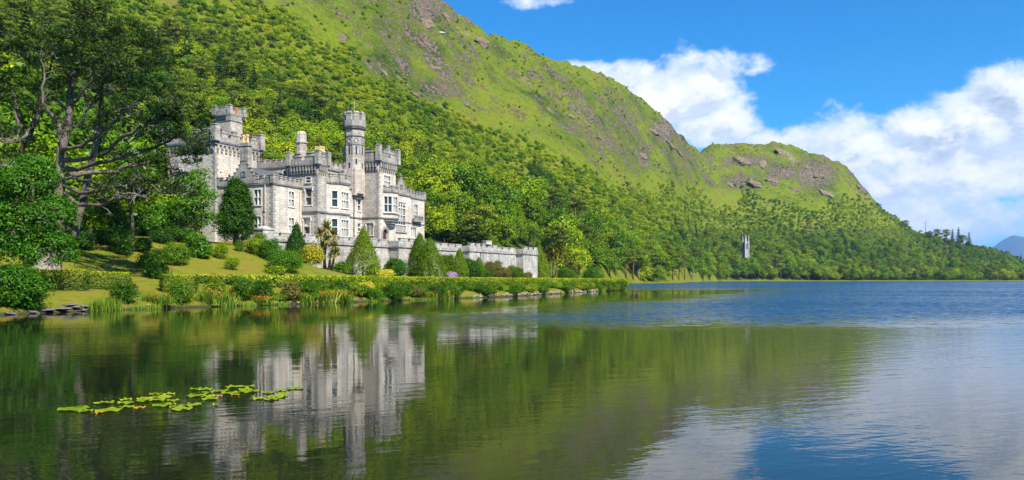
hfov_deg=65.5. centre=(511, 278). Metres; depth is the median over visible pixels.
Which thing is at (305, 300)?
montbretia clump
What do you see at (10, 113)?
broadleaf tree
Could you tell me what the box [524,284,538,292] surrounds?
shrub
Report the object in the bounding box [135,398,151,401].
lily pad
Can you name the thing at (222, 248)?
shrub
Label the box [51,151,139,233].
broadleaf tree
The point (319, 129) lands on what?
broadleaf tree
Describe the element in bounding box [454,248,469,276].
cypress tree
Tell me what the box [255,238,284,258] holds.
shrub
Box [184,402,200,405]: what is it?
lily pad
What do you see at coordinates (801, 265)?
pine tree
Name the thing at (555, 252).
broadleaf tree
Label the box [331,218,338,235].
window
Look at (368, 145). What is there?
broadleaf tree
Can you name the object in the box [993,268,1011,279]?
broadleaf tree
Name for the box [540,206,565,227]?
broadleaf tree
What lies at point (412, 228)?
window
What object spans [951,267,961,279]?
broadleaf tree
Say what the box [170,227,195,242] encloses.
shrub
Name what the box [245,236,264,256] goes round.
shrub
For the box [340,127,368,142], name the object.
broadleaf tree
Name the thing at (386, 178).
window
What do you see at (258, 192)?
window
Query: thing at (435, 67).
crag
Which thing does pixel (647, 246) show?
pine tree
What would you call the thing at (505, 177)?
broadleaf tree
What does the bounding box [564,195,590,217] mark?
pine tree
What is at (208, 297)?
montbretia clump
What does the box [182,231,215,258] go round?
shrub
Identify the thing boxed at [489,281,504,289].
shrub
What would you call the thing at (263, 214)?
lamp post
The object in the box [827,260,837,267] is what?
broadleaf tree
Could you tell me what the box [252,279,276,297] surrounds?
shrub
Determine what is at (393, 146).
broadleaf tree
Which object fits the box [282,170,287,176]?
window
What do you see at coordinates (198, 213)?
broadleaf tree
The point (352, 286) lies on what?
shrub
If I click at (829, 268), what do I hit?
broadleaf tree
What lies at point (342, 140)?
broadleaf tree
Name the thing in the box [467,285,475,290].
shrub
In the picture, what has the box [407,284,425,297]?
shrub
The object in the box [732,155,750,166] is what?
crag
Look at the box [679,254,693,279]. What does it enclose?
pine tree
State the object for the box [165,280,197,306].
shrub
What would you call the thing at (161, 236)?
shrub
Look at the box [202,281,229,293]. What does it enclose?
shrub
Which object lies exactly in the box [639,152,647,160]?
crag
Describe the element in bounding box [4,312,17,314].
stone slab
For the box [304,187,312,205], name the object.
window
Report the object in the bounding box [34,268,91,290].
hedge
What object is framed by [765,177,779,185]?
crag
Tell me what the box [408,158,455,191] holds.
broadleaf tree
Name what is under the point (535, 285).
shrub
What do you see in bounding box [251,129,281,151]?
broadleaf tree
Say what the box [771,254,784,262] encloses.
pine tree
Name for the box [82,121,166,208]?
broadleaf tree
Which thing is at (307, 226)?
window
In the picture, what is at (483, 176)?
broadleaf tree
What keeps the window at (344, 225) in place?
in the castle
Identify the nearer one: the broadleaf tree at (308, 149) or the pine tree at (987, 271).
the broadleaf tree at (308, 149)
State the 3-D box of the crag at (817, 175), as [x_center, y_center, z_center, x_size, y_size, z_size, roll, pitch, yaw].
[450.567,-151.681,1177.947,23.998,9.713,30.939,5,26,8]
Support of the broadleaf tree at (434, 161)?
on the hillside
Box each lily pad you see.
[57,405,89,410]
[77,408,92,411]
[94,407,121,411]
[117,400,134,403]
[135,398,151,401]
[150,394,171,398]
[152,402,170,406]
[171,406,192,410]
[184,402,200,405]
[186,393,205,396]
[202,396,217,399]
[221,391,239,393]
[240,389,258,392]
[264,397,279,399]
[287,386,303,388]
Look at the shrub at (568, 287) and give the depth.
138.80 m
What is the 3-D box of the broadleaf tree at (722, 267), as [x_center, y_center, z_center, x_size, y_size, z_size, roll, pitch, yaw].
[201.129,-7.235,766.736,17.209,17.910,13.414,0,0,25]
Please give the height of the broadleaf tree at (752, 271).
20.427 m
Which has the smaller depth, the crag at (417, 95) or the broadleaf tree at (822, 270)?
the crag at (417, 95)
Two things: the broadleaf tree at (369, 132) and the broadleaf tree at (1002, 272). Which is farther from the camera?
the broadleaf tree at (1002, 272)
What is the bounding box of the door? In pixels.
[381,226,388,240]
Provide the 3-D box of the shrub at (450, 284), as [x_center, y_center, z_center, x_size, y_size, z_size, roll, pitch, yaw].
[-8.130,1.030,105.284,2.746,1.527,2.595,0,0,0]
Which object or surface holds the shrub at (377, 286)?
on the hillside
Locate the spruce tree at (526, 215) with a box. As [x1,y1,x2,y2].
[524,198,532,224]
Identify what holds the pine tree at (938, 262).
on the hillside
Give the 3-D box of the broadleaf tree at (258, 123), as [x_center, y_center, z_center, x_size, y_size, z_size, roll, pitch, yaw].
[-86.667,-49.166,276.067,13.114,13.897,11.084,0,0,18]
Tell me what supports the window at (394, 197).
in the castle
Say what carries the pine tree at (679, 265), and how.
on the hillside
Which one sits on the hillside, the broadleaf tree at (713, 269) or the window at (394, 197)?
the broadleaf tree at (713, 269)
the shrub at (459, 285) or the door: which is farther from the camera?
the door
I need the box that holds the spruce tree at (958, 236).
[955,227,963,246]
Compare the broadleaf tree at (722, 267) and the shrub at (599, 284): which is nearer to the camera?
the shrub at (599, 284)
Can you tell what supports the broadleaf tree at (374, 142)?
on the hillside
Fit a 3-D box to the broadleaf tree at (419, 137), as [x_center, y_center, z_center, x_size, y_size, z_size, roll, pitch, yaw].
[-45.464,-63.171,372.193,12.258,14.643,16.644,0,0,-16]
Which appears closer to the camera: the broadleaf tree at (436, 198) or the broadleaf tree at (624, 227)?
the broadleaf tree at (436, 198)
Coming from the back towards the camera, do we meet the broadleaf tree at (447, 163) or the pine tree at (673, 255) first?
the pine tree at (673, 255)
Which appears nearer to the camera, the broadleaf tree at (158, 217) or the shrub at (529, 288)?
the broadleaf tree at (158, 217)
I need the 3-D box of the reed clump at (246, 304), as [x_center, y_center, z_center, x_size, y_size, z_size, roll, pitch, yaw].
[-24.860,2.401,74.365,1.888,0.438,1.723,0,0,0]
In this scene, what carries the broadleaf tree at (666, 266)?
on the hillside
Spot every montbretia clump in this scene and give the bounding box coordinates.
[137,292,181,304]
[190,287,230,305]
[215,290,244,304]
[243,295,278,304]
[291,293,314,303]
[315,289,341,302]
[332,290,356,302]
[424,290,441,299]
[442,291,453,298]
[596,287,605,291]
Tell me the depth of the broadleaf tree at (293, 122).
285.78 m
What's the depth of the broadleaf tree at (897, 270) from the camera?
874.08 m
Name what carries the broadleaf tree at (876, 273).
on the hillside
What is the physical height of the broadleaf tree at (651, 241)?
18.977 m
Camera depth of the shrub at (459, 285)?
104.47 m
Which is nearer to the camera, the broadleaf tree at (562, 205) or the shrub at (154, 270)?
the shrub at (154, 270)
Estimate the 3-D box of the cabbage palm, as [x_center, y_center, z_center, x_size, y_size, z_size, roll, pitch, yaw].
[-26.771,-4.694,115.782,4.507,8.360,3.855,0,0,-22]
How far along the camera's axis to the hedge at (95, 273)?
70.28 m
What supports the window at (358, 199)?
in the castle
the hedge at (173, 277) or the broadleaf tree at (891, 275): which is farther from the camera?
the broadleaf tree at (891, 275)
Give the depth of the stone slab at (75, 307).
60.74 m
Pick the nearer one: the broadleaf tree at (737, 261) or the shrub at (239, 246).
the shrub at (239, 246)
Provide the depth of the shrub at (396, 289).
91.21 m
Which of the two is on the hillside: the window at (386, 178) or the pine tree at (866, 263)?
the pine tree at (866, 263)
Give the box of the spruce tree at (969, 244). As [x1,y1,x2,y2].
[965,232,972,248]
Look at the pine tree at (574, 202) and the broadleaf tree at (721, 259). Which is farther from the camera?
the broadleaf tree at (721, 259)
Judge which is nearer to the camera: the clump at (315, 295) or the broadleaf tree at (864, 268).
the clump at (315, 295)
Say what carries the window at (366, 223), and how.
in the castle
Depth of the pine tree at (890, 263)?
904.14 m
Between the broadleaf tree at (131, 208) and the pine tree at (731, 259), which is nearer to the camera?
the broadleaf tree at (131, 208)
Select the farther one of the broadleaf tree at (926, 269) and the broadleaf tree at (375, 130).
the broadleaf tree at (926, 269)
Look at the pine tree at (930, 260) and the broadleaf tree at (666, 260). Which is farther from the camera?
the pine tree at (930, 260)
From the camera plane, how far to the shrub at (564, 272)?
215.36 m
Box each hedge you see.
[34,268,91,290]
[83,269,132,289]
[158,273,199,292]
[197,273,627,290]
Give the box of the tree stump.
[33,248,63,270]
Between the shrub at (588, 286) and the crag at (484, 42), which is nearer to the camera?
the shrub at (588, 286)
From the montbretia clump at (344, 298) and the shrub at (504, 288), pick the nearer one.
the montbretia clump at (344, 298)
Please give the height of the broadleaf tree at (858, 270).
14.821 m
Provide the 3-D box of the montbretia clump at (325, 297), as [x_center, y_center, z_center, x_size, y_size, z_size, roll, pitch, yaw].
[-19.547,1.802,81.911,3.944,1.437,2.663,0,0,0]
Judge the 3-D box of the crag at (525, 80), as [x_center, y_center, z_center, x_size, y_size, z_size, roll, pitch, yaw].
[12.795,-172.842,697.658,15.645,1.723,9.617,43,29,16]
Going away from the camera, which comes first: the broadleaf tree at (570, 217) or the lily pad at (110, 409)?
the lily pad at (110, 409)
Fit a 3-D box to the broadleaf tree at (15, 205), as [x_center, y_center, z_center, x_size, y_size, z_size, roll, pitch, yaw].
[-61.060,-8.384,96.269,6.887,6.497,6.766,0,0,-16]
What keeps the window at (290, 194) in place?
in the castle
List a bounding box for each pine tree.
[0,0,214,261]
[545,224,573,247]
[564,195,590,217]
[577,223,602,243]
[620,248,638,278]
[625,244,647,279]
[642,244,659,278]
[649,251,663,279]
[660,243,676,270]
[666,252,681,279]
[674,259,688,278]
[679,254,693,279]
[689,247,703,259]
[715,265,721,278]
[727,255,736,261]
[739,257,751,278]
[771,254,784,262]
[776,262,784,279]
[795,262,807,279]
[860,260,871,266]
[871,258,880,264]
[886,261,894,266]
[891,259,902,266]
[900,265,911,279]
[923,259,935,265]
[932,229,941,237]
[935,261,943,269]
[940,229,950,243]
[957,235,967,248]
[983,268,993,279]
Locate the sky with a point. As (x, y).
(922, 101)
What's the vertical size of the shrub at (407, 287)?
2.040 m
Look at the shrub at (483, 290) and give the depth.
107.37 m
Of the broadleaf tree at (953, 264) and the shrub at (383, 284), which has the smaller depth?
the shrub at (383, 284)
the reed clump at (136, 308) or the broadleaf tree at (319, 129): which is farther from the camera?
the broadleaf tree at (319, 129)
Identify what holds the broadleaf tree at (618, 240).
on the hillside
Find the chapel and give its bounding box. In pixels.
[742,234,749,275]
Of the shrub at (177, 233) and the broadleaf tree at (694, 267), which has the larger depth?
the broadleaf tree at (694, 267)
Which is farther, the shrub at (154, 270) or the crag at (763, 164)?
the crag at (763, 164)
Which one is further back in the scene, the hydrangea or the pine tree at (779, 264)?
the pine tree at (779, 264)
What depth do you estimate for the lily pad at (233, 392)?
17.33 m
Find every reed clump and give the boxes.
[82,300,107,310]
[96,296,122,310]
[125,306,144,309]
[139,303,162,308]
[220,300,235,306]
[239,302,255,305]
[273,302,290,304]
[362,299,379,301]
[405,297,424,299]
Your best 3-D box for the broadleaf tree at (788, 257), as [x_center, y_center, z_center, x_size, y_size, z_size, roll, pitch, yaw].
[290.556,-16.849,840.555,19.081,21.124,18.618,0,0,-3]
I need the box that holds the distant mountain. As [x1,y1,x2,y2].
[992,235,1023,259]
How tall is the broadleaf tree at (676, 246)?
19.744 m
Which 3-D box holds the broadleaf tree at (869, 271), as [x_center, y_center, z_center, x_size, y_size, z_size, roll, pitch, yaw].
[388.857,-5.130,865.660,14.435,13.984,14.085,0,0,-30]
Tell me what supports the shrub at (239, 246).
on the hillside
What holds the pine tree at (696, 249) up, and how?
on the hillside
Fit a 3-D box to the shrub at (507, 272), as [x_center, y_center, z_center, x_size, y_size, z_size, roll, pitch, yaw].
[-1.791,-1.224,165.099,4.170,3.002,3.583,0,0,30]
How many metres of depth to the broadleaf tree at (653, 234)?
529.01 m
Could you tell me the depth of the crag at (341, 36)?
470.58 m
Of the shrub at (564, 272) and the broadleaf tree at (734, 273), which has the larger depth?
the broadleaf tree at (734, 273)
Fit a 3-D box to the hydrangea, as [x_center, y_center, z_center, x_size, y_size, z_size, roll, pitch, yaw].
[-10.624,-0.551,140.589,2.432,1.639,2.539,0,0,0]
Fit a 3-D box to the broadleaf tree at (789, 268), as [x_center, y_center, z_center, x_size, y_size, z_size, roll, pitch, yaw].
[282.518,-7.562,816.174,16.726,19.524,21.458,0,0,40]
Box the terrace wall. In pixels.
[253,226,538,277]
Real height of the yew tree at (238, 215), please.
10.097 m
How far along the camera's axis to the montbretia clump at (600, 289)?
157.86 m
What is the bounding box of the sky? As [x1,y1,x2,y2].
[442,0,1023,247]
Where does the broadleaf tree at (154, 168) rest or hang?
on the hillside
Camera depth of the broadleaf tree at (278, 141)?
258.95 m
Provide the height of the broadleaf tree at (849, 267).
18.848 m
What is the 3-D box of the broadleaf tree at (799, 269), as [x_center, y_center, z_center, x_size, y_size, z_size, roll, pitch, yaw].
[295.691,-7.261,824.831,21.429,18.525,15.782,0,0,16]
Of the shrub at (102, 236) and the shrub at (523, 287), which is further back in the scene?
the shrub at (523, 287)
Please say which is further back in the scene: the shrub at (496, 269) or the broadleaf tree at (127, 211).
the shrub at (496, 269)
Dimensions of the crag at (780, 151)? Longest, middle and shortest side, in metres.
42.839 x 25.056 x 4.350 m
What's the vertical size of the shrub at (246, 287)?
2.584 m
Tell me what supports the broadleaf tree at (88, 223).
on the hillside
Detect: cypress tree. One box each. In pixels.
[286,222,305,261]
[347,226,381,275]
[406,232,433,276]
[411,237,447,276]
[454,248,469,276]
[476,257,485,269]
[536,244,551,277]
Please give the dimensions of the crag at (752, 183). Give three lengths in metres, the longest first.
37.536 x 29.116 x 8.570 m
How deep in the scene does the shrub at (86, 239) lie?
85.07 m
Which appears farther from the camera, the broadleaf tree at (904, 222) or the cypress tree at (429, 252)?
the broadleaf tree at (904, 222)
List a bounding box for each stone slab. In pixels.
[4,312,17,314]
[27,310,39,313]
[41,308,54,310]
[54,307,72,310]
[61,303,77,305]
[67,305,80,308]
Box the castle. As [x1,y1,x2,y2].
[162,104,425,241]
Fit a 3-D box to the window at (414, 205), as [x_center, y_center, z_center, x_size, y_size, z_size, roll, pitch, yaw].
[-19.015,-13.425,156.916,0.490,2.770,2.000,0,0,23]
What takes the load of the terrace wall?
on the hillside
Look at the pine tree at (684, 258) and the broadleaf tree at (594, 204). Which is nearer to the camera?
the broadleaf tree at (594, 204)
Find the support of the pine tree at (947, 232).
on the hillside
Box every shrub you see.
[0,260,55,310]
[0,261,4,299]
[75,230,98,250]
[92,228,113,244]
[104,279,143,303]
[105,227,138,255]
[133,236,152,251]
[134,248,167,268]
[143,260,172,279]
[146,227,174,244]
[158,240,195,265]
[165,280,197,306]
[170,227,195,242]
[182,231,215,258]
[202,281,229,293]
[213,242,230,258]
[222,256,241,269]
[227,275,258,299]
[233,240,245,250]
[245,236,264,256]
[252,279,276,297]
[254,231,269,240]
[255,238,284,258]
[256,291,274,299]
[262,263,287,274]
[264,247,304,272]
[270,292,284,300]
[274,291,287,300]
[277,281,306,302]
[295,278,322,295]
[300,241,325,265]
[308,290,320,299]
[314,281,330,290]
[321,288,333,294]
[326,279,336,288]
[331,279,355,293]
[331,286,349,295]
[333,261,352,274]
[348,282,368,296]
[356,281,374,288]
[357,284,368,296]
[363,265,381,275]
[365,286,386,300]
[367,282,383,291]
[372,280,389,290]
[375,269,395,275]
[381,290,395,297]
[382,256,407,275]
[383,281,409,300]
[398,280,412,296]
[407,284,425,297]
[411,284,427,296]
[417,283,436,287]
[426,284,446,298]
[440,253,460,273]
[442,281,456,287]
[444,284,462,298]
[456,282,466,291]
[458,281,468,289]
[465,257,481,276]
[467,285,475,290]
[471,284,493,296]
[475,268,492,276]
[483,259,504,277]
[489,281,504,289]
[499,267,512,277]
[500,286,509,290]
[506,283,522,295]
[507,265,523,277]
[519,284,525,290]
[522,271,532,277]
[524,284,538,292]
[526,282,539,288]
[535,281,549,292]
[551,280,565,288]
[556,266,577,277]
[561,281,573,292]
[574,282,590,289]
[579,266,606,281]
[582,281,592,290]
[595,281,603,288]
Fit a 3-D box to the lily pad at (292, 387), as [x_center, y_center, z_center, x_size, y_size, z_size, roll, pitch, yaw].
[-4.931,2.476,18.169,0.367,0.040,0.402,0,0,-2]
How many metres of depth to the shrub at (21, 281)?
56.76 m
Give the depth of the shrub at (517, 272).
170.15 m
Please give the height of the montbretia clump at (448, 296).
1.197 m
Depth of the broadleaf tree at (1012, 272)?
931.41 m
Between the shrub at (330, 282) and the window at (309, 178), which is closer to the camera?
the shrub at (330, 282)
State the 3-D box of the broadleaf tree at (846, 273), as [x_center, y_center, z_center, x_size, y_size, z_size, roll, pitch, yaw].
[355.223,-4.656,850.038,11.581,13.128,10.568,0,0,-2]
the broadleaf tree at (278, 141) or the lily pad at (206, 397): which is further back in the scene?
the broadleaf tree at (278, 141)
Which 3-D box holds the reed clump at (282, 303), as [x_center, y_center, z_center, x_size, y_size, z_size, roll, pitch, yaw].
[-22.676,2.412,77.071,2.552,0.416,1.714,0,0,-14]
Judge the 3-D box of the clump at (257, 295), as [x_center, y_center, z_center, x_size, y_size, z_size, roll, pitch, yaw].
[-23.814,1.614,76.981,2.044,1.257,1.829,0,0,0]
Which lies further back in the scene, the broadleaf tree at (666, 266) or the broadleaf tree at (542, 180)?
the broadleaf tree at (666, 266)
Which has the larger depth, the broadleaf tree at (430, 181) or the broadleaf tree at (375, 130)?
the broadleaf tree at (375, 130)
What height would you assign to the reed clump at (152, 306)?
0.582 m
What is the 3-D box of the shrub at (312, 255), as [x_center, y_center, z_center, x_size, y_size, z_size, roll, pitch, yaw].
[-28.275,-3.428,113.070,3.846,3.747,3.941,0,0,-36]
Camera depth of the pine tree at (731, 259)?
795.61 m
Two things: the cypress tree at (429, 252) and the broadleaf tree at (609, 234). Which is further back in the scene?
the broadleaf tree at (609, 234)
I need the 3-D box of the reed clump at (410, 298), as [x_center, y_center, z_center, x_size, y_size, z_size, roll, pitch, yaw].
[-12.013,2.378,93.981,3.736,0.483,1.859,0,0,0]
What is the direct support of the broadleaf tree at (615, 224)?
on the hillside
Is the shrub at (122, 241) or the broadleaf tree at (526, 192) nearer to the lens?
the shrub at (122, 241)
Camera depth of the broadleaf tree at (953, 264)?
970.67 m
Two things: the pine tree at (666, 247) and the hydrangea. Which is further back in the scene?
the pine tree at (666, 247)
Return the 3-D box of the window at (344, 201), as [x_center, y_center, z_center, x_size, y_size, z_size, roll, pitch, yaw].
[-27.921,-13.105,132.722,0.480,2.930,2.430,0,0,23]
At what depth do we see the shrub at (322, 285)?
85.22 m
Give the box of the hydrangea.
[445,271,457,276]
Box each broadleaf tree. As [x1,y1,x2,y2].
[0,60,84,120]
[0,93,83,183]
[0,107,51,187]
[0,129,94,205]
[0,148,87,267]
[0,155,17,199]
[0,180,29,263]
[0,193,28,227]
[5,99,136,188]
[30,71,104,125]
[30,109,157,230]
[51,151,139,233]
[62,97,156,142]
[65,183,114,231]
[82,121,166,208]
[87,197,141,235]
[94,163,166,234]
[99,157,171,221]
[104,105,176,235]
[111,126,167,236]
[134,175,182,222]
[135,200,184,233]
[165,164,224,232]
[167,196,210,238]
[249,116,275,135]
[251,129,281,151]
[264,145,285,161]
[267,134,294,148]
[273,114,313,135]
[274,139,295,160]
[278,143,314,155]
[282,130,297,143]
[310,121,329,135]
[316,118,342,133]
[320,128,344,151]
[332,130,344,149]
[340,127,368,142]
[364,123,377,139]
[364,141,374,152]
[365,139,385,153]
[366,122,385,141]
[379,122,399,134]
[379,137,402,157]
[396,139,416,159]
[397,157,422,184]
[401,142,427,158]
[403,130,426,148]
[404,131,424,144]
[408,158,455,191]
[410,151,440,173]
[416,152,456,181]
[419,187,449,227]
[425,208,459,241]
[437,158,459,172]
[437,175,460,201]
[441,162,492,210]
[442,189,477,219]
[462,167,496,197]
[472,189,508,213]
[489,179,513,193]
[492,214,518,246]
[496,169,519,188]
[496,182,523,209]
[513,173,555,211]
[515,219,542,246]
[516,185,543,214]
[522,198,550,234]
[528,176,559,198]
[535,214,593,251]
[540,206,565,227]
[541,241,568,277]
[543,191,573,217]
[552,210,577,228]
[552,241,595,269]
[565,230,589,251]
[567,245,593,275]
[574,215,594,238]
[577,210,615,238]
[584,241,614,268]
[585,240,618,271]
[586,197,612,220]
[597,216,614,240]
[602,253,622,277]
[603,217,627,250]
[604,227,628,251]
[610,232,643,265]
[610,247,628,275]
[620,224,634,234]
[624,231,642,247]
[627,231,644,247]
[632,228,650,239]
[644,237,663,253]
[645,228,663,240]
[649,251,678,279]
[662,256,675,279]
[667,240,683,257]
[684,255,695,266]
[687,261,702,279]
[696,253,715,273]
[698,266,711,277]
[705,252,717,265]
[706,265,717,278]
[715,254,728,264]
[718,262,727,279]
[723,263,732,277]
[729,256,751,278]
[730,268,740,278]
[742,257,761,278]
[742,262,762,278]
[756,263,765,279]
[759,262,778,279]
[780,254,793,265]
[781,262,795,279]
[786,257,797,267]
[789,263,807,279]
[800,257,812,265]
[805,265,814,279]
[807,257,818,266]
[809,264,822,279]
[812,265,828,279]
[814,257,830,266]
[823,266,834,279]
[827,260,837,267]
[831,265,843,279]
[841,269,849,279]
[842,264,854,279]
[849,268,862,277]
[857,266,868,276]
[864,268,874,277]
[872,270,881,277]
[879,266,888,279]
[885,271,894,277]
[893,268,903,278]
[901,220,909,226]
[908,269,917,279]
[910,259,923,269]
[918,264,935,279]
[925,231,933,236]
[946,260,960,267]
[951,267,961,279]
[957,269,965,279]
[975,272,984,279]
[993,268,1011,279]
[1002,261,1014,267]
[1003,269,1017,279]
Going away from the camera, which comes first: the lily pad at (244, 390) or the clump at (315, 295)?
the lily pad at (244, 390)
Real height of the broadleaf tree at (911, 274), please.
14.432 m
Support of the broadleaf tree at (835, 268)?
on the hillside
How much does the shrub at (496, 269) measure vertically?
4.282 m
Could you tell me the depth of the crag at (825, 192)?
1118.40 m
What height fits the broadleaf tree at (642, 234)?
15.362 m
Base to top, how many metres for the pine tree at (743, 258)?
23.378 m
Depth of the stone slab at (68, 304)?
60.64 m
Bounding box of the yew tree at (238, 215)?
[213,173,258,244]
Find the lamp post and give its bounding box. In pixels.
[262,209,265,225]
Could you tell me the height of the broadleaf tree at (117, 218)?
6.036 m
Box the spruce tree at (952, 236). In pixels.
[950,229,955,243]
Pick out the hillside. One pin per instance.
(410, 56)
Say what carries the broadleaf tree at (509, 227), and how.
on the hillside
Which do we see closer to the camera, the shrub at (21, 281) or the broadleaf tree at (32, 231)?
the shrub at (21, 281)
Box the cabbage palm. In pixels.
[314,219,341,270]
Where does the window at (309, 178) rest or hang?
in the castle
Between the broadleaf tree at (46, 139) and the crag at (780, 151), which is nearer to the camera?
the broadleaf tree at (46, 139)
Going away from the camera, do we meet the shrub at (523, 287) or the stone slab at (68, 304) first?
the stone slab at (68, 304)
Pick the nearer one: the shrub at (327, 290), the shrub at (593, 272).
the shrub at (327, 290)
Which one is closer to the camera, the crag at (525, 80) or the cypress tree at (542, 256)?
the cypress tree at (542, 256)
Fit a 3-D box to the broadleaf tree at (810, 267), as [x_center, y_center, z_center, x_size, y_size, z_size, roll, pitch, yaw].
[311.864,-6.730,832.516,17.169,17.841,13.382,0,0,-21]
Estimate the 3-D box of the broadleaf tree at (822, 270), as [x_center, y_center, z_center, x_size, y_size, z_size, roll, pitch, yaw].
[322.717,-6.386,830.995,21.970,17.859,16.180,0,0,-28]
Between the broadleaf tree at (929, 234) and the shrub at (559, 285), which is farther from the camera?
the broadleaf tree at (929, 234)
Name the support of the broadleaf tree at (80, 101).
on the hillside
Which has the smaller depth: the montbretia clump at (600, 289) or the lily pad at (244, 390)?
the lily pad at (244, 390)
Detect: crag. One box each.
[337,33,346,40]
[410,91,420,97]
[419,17,435,28]
[430,65,441,69]
[442,12,451,21]
[473,37,489,48]
[520,76,532,85]
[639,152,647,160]
[649,127,659,136]
[659,133,674,149]
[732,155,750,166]
[745,179,762,187]
[759,160,767,167]
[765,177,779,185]
[774,147,797,161]
[789,186,800,192]
[813,173,825,178]
[819,189,833,197]
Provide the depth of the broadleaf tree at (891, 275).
863.53 m
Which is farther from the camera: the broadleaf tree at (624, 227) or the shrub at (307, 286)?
the broadleaf tree at (624, 227)
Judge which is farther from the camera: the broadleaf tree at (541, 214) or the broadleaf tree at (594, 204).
the broadleaf tree at (594, 204)
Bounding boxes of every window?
[252,188,261,205]
[253,216,261,226]
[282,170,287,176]
[288,190,295,207]
[288,217,294,232]
[302,216,310,233]
[304,176,311,183]
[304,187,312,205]
[330,190,338,207]
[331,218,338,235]
[341,191,349,209]
[341,219,348,236]
[357,197,361,211]
[357,222,361,231]
[365,222,373,235]
[383,195,392,212]
[384,174,390,186]
[393,196,398,213]
[396,201,406,225]
[410,226,416,238]
[413,203,418,215]
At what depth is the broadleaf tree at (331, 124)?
306.12 m
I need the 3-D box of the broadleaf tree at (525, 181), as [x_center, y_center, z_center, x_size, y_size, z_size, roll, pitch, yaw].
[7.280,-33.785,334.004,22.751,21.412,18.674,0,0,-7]
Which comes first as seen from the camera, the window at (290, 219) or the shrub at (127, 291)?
the shrub at (127, 291)
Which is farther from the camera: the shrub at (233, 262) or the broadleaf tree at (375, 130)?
the broadleaf tree at (375, 130)
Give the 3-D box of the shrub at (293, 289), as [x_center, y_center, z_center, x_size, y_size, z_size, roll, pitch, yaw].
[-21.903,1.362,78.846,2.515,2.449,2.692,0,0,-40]
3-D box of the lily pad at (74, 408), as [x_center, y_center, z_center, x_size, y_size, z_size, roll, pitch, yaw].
[-8.390,2.477,15.276,0.552,0.041,0.581,0,0,7]
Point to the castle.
(361, 187)
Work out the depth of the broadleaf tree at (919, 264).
931.95 m
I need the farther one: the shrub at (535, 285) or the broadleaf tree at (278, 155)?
the broadleaf tree at (278, 155)
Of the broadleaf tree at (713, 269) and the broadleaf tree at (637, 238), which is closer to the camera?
the broadleaf tree at (637, 238)
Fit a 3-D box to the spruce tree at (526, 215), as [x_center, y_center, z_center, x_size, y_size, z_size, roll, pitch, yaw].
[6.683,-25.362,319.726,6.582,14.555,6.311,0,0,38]
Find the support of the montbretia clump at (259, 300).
on the hillside
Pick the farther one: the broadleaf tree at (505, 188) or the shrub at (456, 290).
the broadleaf tree at (505, 188)
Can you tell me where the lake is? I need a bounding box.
[0,281,1023,479]
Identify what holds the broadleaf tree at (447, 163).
on the hillside
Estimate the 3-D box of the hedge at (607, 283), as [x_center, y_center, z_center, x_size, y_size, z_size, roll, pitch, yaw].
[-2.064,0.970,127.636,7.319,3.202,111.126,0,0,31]
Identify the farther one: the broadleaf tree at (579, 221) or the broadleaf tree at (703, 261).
the broadleaf tree at (703, 261)
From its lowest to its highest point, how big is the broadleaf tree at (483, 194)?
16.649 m
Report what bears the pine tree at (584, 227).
on the hillside
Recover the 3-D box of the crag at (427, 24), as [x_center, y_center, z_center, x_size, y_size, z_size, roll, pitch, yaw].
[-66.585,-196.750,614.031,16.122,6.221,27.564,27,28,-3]
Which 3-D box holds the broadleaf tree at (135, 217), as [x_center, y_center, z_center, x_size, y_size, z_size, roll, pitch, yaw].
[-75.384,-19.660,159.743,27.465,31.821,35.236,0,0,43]
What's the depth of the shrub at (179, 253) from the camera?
87.67 m
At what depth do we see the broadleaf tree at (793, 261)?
839.12 m
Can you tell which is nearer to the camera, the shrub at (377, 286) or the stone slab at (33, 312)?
the stone slab at (33, 312)
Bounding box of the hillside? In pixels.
[0,0,1023,314]
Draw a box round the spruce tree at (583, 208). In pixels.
[578,191,586,213]
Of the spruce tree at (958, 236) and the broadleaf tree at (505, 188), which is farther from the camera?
the spruce tree at (958, 236)
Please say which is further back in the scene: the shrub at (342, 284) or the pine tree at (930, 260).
the pine tree at (930, 260)
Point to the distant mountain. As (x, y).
(1013, 245)
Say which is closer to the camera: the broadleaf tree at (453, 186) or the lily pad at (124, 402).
the lily pad at (124, 402)
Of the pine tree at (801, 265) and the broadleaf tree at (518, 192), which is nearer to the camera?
the broadleaf tree at (518, 192)
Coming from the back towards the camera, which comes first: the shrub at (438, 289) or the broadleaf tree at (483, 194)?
the broadleaf tree at (483, 194)
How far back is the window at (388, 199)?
143.00 m
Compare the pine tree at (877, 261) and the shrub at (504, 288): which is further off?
the pine tree at (877, 261)

